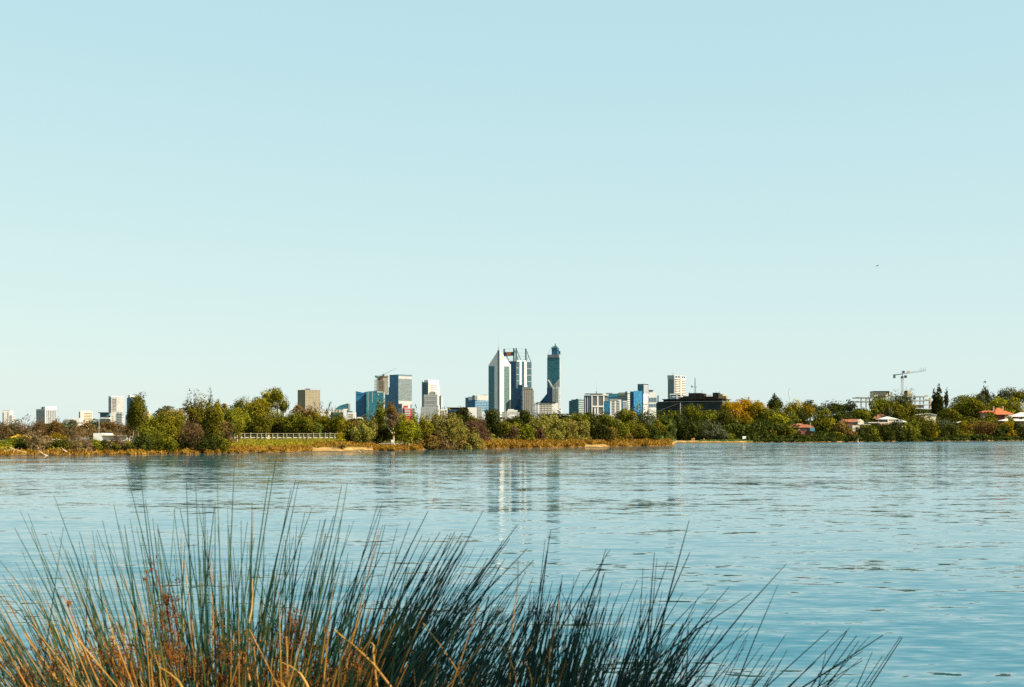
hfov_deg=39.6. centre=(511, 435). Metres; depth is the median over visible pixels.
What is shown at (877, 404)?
tree
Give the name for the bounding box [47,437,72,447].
shrub
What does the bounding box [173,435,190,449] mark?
shrub
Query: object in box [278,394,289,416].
tree
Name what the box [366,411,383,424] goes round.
tree
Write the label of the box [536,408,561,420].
tree
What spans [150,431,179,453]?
shrub
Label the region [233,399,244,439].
tree
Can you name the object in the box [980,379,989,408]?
cypress
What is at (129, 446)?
shrub
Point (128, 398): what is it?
glass tower
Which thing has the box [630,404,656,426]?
tree
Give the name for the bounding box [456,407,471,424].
tree
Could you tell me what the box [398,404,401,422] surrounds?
grey block
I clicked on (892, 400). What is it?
tree
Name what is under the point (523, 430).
bush
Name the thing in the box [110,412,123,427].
apartment block
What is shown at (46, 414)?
office block
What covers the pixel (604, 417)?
tree
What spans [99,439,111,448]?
shrub
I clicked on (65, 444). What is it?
shrub
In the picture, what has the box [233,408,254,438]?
tree
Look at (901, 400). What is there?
tree
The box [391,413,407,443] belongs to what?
tree
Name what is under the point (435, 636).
rush tussock
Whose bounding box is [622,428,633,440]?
shrub
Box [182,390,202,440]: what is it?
tree
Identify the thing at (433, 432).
tree
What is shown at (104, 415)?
building
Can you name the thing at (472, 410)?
long building
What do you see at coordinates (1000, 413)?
terracotta house
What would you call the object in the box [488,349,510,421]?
pointed tower
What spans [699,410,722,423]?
tree
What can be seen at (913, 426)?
shrub
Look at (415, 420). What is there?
tree
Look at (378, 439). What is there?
tree
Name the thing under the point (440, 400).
apartment block
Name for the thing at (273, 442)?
grass
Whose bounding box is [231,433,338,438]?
fence
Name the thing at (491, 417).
tree
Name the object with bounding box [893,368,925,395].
tower crane
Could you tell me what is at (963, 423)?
shrub
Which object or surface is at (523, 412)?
tree
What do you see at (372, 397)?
glass building
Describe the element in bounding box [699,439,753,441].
lawn
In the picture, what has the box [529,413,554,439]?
tree
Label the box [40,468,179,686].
rush tussock
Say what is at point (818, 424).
tree
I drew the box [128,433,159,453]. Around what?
shrub
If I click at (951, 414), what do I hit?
tree
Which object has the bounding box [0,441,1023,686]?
water
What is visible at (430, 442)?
shrub
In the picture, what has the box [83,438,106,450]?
shrub
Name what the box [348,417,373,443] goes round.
tree
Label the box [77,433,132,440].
white shed
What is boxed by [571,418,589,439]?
tree
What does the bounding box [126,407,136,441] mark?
tree
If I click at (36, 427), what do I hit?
tree
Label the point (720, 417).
tree
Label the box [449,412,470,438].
tree
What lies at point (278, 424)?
tree
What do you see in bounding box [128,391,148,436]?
tree
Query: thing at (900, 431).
shrub
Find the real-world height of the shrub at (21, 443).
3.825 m
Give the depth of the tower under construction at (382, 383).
4000.00 m
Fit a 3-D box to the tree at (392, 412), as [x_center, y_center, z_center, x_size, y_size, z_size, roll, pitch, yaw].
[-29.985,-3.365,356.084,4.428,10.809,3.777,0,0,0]
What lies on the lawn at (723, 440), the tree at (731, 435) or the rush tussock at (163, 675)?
the tree at (731, 435)
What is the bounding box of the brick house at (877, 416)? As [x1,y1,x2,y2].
[871,415,885,423]
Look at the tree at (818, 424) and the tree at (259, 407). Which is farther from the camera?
the tree at (818, 424)
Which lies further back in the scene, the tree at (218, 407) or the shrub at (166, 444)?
the tree at (218, 407)
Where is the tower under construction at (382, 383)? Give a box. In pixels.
[374,375,388,394]
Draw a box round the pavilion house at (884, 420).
[864,417,905,427]
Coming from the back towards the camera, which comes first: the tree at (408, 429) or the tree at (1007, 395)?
the tree at (1007, 395)
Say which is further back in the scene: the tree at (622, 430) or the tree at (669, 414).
the tree at (669, 414)
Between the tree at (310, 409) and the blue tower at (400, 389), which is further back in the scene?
the blue tower at (400, 389)
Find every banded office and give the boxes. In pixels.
[465,394,487,416]
[618,391,629,409]
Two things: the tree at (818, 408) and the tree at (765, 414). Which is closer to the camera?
the tree at (765, 414)
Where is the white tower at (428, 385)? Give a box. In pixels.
[422,379,439,406]
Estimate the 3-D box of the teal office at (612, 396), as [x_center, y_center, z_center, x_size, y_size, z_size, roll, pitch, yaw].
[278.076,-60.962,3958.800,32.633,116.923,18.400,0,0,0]
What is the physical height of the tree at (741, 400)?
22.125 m
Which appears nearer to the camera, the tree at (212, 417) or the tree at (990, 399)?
the tree at (212, 417)
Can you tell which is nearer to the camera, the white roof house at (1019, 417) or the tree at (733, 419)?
the tree at (733, 419)
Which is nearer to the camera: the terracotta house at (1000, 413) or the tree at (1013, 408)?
the terracotta house at (1000, 413)
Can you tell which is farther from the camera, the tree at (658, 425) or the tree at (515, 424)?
the tree at (658, 425)
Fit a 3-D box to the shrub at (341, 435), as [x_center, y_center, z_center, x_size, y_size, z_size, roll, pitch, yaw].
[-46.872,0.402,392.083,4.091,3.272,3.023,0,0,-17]
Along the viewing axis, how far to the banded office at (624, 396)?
3905.45 m
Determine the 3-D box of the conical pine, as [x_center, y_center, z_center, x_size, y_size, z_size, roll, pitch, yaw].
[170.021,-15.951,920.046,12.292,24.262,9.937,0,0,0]
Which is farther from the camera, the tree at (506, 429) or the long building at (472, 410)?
the long building at (472, 410)
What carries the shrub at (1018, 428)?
on the ground at (338, 449)
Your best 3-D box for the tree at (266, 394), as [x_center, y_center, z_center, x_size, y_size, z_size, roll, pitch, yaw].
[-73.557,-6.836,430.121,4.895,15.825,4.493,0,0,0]
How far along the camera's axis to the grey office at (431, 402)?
3599.60 m
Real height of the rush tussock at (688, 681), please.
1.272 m
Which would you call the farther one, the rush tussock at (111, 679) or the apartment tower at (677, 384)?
the apartment tower at (677, 384)
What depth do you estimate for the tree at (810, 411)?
928.27 m
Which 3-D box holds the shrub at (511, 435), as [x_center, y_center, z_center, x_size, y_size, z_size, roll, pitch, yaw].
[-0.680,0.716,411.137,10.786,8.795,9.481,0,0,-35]
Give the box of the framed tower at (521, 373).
[503,348,531,388]
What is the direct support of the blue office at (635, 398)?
on the ground at (338, 449)
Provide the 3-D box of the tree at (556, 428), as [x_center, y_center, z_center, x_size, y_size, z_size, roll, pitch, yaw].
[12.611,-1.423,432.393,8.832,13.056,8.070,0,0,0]
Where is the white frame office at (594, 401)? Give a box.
[584,387,608,417]
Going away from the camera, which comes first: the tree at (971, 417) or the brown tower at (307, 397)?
the tree at (971, 417)
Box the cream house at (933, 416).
[916,413,935,422]
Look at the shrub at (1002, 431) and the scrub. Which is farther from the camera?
the shrub at (1002, 431)
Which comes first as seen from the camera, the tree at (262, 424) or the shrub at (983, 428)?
the tree at (262, 424)
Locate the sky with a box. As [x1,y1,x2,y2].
[0,0,1023,428]
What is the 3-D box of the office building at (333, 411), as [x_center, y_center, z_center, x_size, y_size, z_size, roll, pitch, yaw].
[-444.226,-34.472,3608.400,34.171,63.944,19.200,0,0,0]
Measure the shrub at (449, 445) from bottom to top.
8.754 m
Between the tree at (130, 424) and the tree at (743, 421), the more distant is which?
the tree at (743, 421)
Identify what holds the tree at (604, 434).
on the ground at (338, 449)
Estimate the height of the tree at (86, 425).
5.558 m
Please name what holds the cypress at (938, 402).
on the ground at (338, 449)
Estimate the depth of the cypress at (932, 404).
1124.97 m
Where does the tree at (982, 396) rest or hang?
on the ground at (338, 449)
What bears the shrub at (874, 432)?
on the ground at (338, 449)
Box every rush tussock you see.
[0,511,123,686]
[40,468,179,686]
[117,475,215,686]
[184,465,299,686]
[240,454,336,686]
[284,482,415,686]
[332,510,531,686]
[402,531,618,686]
[580,522,714,686]
[621,564,902,686]
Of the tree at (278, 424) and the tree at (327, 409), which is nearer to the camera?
the tree at (278, 424)
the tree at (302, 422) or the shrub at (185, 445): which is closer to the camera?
the shrub at (185, 445)
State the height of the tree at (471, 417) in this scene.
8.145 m
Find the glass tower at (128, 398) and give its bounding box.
[125,395,134,424]
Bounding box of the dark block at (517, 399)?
[511,385,522,413]
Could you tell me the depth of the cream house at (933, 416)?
960.00 m
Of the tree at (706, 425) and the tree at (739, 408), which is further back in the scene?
the tree at (739, 408)
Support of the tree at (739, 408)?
on the ground at (338, 449)
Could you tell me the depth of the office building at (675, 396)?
3000.00 m
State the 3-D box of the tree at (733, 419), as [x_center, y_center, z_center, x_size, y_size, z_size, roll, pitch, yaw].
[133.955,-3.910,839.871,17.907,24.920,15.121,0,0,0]
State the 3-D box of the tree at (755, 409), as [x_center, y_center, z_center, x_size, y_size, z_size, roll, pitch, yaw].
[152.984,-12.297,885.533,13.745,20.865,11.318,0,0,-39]
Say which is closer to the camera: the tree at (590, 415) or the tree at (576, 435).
the tree at (576, 435)
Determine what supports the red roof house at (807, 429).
on the ground at (338, 449)
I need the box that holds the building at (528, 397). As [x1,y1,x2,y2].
[523,388,533,415]
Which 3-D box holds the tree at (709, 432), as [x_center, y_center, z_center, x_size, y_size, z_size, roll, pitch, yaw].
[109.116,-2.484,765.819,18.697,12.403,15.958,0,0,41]
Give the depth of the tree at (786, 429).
787.10 m
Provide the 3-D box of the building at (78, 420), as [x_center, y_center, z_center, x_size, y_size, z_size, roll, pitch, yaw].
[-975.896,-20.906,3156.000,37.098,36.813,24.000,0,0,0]
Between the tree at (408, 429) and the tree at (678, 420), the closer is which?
the tree at (408, 429)
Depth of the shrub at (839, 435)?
811.88 m
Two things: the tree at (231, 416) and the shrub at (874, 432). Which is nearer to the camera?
the tree at (231, 416)
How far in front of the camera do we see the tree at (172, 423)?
288.86 m
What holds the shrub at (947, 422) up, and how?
on the ground at (338, 449)
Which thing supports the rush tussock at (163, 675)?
on the near bank
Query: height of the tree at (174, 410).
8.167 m
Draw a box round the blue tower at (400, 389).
[385,375,411,423]
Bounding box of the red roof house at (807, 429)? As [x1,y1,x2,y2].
[791,423,814,434]
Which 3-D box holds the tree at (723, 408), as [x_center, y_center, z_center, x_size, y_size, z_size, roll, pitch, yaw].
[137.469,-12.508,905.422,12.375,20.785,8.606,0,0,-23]
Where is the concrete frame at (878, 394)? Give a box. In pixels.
[852,391,930,410]
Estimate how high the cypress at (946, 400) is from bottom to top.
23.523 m
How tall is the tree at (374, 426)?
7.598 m
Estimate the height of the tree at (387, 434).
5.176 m
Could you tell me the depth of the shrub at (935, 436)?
932.91 m
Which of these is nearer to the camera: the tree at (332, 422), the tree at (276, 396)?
the tree at (332, 422)
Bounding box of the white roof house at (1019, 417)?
[999,412,1023,425]
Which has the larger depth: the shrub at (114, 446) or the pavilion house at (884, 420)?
the pavilion house at (884, 420)
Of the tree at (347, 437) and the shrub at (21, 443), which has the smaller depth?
the shrub at (21, 443)
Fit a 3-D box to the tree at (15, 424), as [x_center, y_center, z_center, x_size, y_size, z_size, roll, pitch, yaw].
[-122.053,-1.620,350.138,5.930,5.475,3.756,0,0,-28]
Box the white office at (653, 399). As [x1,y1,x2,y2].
[648,390,658,417]
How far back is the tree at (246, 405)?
420.86 m
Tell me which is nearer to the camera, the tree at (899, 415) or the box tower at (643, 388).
the tree at (899, 415)
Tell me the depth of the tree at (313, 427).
405.21 m
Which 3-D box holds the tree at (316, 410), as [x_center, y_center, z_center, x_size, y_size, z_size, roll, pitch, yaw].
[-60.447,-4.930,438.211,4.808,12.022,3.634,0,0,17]
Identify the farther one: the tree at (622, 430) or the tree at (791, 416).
the tree at (791, 416)
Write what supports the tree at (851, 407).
on the ground at (338, 449)
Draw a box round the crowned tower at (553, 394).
[540,343,561,413]
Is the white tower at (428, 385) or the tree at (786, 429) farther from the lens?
the white tower at (428, 385)
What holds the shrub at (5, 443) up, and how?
on the ground at (338, 449)
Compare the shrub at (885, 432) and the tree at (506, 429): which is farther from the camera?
the shrub at (885, 432)
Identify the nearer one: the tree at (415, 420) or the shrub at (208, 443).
the shrub at (208, 443)
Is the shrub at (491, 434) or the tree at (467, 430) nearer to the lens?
the tree at (467, 430)
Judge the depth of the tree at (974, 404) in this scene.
1101.63 m
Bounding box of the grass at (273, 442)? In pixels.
[0,437,349,449]
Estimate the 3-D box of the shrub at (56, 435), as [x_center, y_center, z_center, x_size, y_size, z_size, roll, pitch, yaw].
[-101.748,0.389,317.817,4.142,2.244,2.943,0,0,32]
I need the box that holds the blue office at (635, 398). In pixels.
[630,391,641,414]
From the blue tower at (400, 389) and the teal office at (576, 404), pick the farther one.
the blue tower at (400, 389)
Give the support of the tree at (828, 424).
on the ground at (338, 449)
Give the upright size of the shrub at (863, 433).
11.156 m
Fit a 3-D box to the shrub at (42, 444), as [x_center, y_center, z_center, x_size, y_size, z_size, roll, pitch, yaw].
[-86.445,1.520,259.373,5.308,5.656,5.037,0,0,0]
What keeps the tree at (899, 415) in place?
on the ground at (338, 449)
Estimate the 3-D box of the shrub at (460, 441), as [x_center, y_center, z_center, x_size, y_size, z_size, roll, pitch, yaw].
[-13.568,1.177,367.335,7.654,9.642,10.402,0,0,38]
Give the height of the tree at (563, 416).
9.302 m
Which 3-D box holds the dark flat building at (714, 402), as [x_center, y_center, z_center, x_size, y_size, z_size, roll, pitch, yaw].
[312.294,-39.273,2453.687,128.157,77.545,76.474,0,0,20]
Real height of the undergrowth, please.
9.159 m
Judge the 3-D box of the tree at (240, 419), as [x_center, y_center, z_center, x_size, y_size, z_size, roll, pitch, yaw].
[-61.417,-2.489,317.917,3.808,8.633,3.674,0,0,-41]
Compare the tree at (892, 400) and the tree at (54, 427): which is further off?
the tree at (892, 400)
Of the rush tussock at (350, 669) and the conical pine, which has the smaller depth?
the rush tussock at (350, 669)
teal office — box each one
[566,399,583,416]
[606,393,617,400]
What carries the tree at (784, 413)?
on the ground at (338, 449)
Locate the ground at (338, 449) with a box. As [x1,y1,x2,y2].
[0,416,1023,455]
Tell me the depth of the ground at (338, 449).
338.88 m
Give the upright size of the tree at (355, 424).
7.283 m
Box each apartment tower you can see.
[108,395,123,412]
[667,375,685,398]
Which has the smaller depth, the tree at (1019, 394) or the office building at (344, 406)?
the tree at (1019, 394)
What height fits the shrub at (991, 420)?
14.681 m
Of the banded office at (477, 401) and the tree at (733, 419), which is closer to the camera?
the tree at (733, 419)
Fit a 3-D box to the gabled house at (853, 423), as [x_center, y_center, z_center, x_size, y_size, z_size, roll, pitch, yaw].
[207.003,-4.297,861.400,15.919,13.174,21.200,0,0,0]
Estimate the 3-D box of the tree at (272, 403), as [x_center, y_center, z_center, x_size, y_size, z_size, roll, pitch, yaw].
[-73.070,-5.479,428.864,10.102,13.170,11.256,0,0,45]
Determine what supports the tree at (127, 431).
on the ground at (338, 449)
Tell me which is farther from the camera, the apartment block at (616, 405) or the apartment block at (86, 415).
the apartment block at (616, 405)
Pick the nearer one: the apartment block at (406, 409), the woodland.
the woodland
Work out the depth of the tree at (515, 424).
411.61 m
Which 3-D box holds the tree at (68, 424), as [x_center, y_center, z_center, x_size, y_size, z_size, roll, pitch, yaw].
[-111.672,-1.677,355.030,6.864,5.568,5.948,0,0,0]
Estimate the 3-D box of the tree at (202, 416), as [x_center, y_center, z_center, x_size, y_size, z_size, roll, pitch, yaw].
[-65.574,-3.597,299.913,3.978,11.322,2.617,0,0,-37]
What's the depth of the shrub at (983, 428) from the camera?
997.82 m
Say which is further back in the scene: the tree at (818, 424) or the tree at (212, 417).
the tree at (818, 424)
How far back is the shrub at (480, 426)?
391.67 m
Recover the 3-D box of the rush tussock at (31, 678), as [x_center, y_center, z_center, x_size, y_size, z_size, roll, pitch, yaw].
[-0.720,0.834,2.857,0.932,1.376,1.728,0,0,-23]
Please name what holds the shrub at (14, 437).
on the ground at (338, 449)
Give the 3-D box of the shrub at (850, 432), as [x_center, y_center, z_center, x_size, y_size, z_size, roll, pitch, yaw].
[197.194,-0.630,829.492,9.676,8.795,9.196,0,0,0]
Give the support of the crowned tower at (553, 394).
on the ground at (338, 449)
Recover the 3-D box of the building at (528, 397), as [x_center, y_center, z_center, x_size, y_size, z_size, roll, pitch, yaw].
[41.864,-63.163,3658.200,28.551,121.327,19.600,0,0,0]
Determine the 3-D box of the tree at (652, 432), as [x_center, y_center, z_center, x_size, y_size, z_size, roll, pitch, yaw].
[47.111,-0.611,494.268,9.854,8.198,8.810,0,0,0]
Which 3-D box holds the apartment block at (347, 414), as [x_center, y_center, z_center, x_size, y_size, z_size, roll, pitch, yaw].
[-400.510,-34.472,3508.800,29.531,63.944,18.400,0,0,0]
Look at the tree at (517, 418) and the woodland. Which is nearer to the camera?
the tree at (517, 418)
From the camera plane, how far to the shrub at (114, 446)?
266.06 m
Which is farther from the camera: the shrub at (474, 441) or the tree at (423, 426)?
the shrub at (474, 441)
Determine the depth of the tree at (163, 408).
329.87 m
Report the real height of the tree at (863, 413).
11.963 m
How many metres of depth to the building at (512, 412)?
3400.00 m
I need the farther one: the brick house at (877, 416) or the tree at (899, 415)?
the tree at (899, 415)
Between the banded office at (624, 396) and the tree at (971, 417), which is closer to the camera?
the tree at (971, 417)
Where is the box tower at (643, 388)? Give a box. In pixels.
[637,384,648,415]
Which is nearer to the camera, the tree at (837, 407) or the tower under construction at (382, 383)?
the tree at (837, 407)
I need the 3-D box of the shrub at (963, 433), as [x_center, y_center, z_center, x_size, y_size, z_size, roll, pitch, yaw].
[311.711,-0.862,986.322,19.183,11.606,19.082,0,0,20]
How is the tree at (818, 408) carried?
on the ground at (338, 449)
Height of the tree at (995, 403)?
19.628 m
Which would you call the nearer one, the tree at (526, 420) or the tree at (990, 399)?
the tree at (526, 420)
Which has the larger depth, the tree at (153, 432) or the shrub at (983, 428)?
the shrub at (983, 428)
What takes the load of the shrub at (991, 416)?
on the ground at (338, 449)
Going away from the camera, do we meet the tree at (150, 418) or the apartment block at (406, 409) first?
the tree at (150, 418)
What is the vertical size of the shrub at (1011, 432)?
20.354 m
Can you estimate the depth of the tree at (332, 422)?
408.54 m
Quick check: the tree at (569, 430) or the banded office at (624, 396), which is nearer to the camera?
the tree at (569, 430)
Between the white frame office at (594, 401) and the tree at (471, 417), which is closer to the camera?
the tree at (471, 417)
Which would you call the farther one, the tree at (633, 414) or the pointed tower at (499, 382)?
the pointed tower at (499, 382)
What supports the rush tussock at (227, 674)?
on the near bank
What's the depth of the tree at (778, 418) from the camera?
847.73 m
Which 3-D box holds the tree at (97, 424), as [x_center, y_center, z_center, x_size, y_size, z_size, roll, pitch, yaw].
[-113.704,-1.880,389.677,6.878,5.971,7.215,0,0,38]
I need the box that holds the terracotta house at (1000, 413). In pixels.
[978,406,1012,425]
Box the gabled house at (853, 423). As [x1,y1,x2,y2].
[838,418,869,430]
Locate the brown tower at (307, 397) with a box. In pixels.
[298,389,319,410]
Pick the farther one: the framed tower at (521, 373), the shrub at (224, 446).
the framed tower at (521, 373)
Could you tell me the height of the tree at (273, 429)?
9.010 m
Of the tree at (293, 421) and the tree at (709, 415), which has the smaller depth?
the tree at (293, 421)
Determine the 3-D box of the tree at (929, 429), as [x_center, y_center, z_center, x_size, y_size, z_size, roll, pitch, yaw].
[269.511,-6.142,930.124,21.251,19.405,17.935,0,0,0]
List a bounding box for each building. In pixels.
[63,418,81,425]
[98,412,111,422]
[319,410,329,430]
[330,410,342,418]
[336,403,349,410]
[356,391,365,419]
[366,391,384,419]
[447,407,475,422]
[476,407,484,419]
[502,409,518,420]
[523,388,533,415]
[654,392,730,422]
[669,393,683,398]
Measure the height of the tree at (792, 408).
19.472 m
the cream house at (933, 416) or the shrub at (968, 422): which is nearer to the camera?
the cream house at (933, 416)
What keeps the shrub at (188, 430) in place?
on the ground at (338, 449)
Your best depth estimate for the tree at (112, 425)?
386.60 m
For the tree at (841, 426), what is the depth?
828.82 m
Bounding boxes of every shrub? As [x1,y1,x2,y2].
[0,439,17,447]
[6,436,22,440]
[11,435,41,449]
[25,430,53,450]
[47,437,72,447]
[49,433,66,440]
[58,439,78,448]
[66,434,95,452]
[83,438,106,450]
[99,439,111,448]
[103,440,122,450]
[107,432,126,450]
[118,443,136,450]
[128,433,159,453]
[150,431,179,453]
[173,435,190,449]
[176,417,204,450]
[192,431,221,452]
[215,434,230,452]
[218,421,236,447]
[317,420,321,436]
[335,432,345,438]
[414,431,443,449]
[429,429,458,449]
[444,426,475,449]
[452,427,486,449]
[465,416,496,440]
[488,432,499,440]
[497,424,523,439]
[529,425,546,440]
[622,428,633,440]
[828,431,846,439]
[843,428,857,435]
[854,426,873,441]
[861,421,880,440]
[870,421,895,441]
[889,420,913,441]
[897,415,921,440]
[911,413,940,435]
[928,423,940,437]
[936,417,950,431]
[937,422,959,437]
[951,426,975,436]
[959,416,980,430]
[959,421,972,432]
[964,420,998,434]
[977,416,995,431]
[981,407,999,424]
[988,421,1009,436]
[1000,418,1017,436]
[1013,422,1023,437]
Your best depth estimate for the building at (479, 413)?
3500.00 m
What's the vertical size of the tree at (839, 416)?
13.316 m
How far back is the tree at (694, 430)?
766.79 m
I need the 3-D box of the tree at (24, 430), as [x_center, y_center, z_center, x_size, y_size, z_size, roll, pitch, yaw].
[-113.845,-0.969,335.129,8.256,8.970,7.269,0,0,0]
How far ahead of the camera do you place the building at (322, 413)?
3400.00 m
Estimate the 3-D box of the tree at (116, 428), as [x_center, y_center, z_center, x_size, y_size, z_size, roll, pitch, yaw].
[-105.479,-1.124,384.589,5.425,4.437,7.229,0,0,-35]
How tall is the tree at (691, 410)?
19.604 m
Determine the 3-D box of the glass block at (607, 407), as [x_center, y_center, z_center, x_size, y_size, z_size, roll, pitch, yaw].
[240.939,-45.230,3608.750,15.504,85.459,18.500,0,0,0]
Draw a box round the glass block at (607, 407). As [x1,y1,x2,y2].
[604,401,609,415]
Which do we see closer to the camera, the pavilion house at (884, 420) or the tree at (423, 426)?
the tree at (423, 426)
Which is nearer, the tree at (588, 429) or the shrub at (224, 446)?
the shrub at (224, 446)
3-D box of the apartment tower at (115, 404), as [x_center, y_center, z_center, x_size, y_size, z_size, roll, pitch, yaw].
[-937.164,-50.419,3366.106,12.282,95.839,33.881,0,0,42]
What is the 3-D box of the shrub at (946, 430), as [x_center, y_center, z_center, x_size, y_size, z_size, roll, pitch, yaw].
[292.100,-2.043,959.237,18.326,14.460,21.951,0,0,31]
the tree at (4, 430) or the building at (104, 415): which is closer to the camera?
the tree at (4, 430)
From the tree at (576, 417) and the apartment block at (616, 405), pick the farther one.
the apartment block at (616, 405)
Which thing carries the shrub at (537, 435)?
on the ground at (338, 449)
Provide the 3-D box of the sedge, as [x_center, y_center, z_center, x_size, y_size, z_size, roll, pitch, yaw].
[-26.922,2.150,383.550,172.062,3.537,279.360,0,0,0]
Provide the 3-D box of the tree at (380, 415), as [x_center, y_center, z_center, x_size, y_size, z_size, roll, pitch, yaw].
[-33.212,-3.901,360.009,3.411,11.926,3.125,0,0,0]
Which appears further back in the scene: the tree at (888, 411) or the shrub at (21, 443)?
the tree at (888, 411)
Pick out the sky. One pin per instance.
(235, 199)
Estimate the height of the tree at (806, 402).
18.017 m
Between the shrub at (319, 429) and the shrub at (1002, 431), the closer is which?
the shrub at (319, 429)
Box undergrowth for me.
[134,414,624,439]
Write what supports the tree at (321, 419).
on the ground at (338, 449)
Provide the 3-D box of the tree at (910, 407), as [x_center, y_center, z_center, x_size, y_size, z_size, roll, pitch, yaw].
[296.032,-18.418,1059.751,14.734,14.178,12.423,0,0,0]
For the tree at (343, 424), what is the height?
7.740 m
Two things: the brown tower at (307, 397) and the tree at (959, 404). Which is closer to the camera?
the tree at (959, 404)
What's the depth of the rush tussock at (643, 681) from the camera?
2.64 m
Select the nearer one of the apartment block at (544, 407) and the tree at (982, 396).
the tree at (982, 396)
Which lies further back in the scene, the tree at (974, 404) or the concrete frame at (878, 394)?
the concrete frame at (878, 394)
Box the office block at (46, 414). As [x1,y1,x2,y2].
[36,407,55,422]
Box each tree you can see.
[0,416,13,439]
[5,419,27,436]
[10,414,46,436]
[26,418,50,440]
[42,416,65,439]
[58,418,76,437]
[59,421,88,440]
[79,420,97,430]
[87,418,110,431]
[100,420,122,431]
[111,424,127,431]
[118,420,136,440]
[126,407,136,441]
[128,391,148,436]
[135,413,156,437]
[136,422,169,447]
[151,408,185,440]
[154,406,172,416]
[162,407,185,418]
[178,416,187,439]
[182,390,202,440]
[196,394,207,437]
[201,398,222,439]
[215,399,226,437]
[220,403,226,412]
[223,405,240,441]
[231,407,247,441]
[233,395,265,436]
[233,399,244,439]
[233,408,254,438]
[246,412,274,438]
[248,397,270,438]
[252,396,290,438]
[260,388,273,436]
[264,409,280,438]
[270,386,286,438]
[270,408,294,438]
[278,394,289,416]
[282,409,305,438]
[289,402,311,438]
[290,414,313,438]
[301,406,316,436]
[304,419,322,436]
[308,402,321,436]
[308,410,333,436]
[321,402,332,436]
[325,408,348,434]
[336,415,352,434]
[343,423,354,440]
[348,415,359,426]
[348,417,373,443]
[362,414,377,442]
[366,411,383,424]
[372,424,384,442]
[374,398,386,442]
[377,424,396,442]
[384,401,399,442]
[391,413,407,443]
[399,419,417,446]
[406,404,423,443]
[417,412,434,444]
[428,415,445,443]
[430,403,463,447]
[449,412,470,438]
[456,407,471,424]
[464,415,479,432]
[480,406,505,438]
[498,419,510,437]
[503,411,527,428]
[506,421,520,431]
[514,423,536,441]
[518,409,530,422]
[521,410,538,425]
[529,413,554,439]
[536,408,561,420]
[547,412,567,440]
[554,414,573,419]
[558,417,579,439]
[567,410,590,423]
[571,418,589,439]
[577,420,597,439]
[578,410,605,432]
[590,416,615,440]
[598,410,614,427]
[600,426,618,440]
[606,418,630,439]
[614,407,639,427]
[624,419,649,438]
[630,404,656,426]
[631,411,636,435]
[642,422,661,440]
[651,413,667,436]
[657,410,675,418]
[673,411,691,439]
[677,412,705,440]
[678,403,703,421]
[693,420,729,439]
[698,418,714,439]
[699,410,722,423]
[715,408,734,426]
[718,400,733,414]
[721,432,735,439]
[723,408,753,423]
[726,397,768,421]
[728,398,749,406]
[740,414,753,429]
[748,400,764,419]
[754,408,778,419]
[768,413,791,426]
[769,405,788,420]
[775,424,799,435]
[783,398,802,414]
[785,412,801,422]
[794,407,811,423]
[801,403,816,420]
[802,399,816,419]
[810,408,833,431]
[813,403,831,413]
[822,417,836,430]
[826,400,848,416]
[829,408,848,423]
[830,419,849,434]
[845,399,857,415]
[851,407,873,421]
[868,395,889,411]
[868,408,883,424]
[877,395,898,412]
[880,400,911,419]
[885,407,892,416]
[887,388,915,411]
[902,402,918,417]
[937,395,983,416]
[939,407,962,422]
[959,412,978,422]
[962,393,986,419]
[973,392,988,409]
[985,396,1008,410]
[986,392,995,410]
[997,388,1012,402]
[1001,386,1023,403]
[1002,397,1023,417]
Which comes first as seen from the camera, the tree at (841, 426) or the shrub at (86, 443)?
the shrub at (86, 443)
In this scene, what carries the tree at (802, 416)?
on the ground at (338, 449)
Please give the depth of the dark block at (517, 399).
3705.75 m
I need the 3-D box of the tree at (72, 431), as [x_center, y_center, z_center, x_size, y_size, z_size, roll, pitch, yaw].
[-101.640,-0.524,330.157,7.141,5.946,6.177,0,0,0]
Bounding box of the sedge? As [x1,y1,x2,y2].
[0,437,672,455]
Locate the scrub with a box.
[0,424,125,439]
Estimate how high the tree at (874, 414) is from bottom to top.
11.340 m
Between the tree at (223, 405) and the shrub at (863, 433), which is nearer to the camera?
the tree at (223, 405)
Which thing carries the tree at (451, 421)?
on the ground at (338, 449)
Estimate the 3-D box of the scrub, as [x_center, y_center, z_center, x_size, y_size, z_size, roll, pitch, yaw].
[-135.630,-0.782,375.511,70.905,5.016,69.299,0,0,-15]
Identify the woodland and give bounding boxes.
[658,408,1023,441]
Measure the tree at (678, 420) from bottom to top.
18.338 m
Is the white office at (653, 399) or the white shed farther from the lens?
the white office at (653, 399)
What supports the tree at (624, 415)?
on the ground at (338, 449)
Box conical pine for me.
[766,393,783,410]
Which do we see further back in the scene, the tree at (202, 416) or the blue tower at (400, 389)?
the blue tower at (400, 389)
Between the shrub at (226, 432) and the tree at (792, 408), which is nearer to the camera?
the shrub at (226, 432)
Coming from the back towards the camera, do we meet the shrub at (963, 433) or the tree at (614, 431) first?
the shrub at (963, 433)
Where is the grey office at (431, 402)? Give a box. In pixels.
[421,392,439,424]
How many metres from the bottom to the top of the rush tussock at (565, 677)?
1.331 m
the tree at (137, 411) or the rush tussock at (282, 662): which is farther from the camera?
the tree at (137, 411)
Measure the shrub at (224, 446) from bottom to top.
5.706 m
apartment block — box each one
[2,410,14,424]
[79,410,92,424]
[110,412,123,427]
[343,409,355,420]
[402,404,413,421]
[439,396,441,409]
[533,402,557,418]
[610,399,626,419]
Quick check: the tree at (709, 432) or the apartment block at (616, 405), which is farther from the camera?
the apartment block at (616, 405)
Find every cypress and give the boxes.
[930,388,935,413]
[933,384,944,414]
[944,389,948,408]
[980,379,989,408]

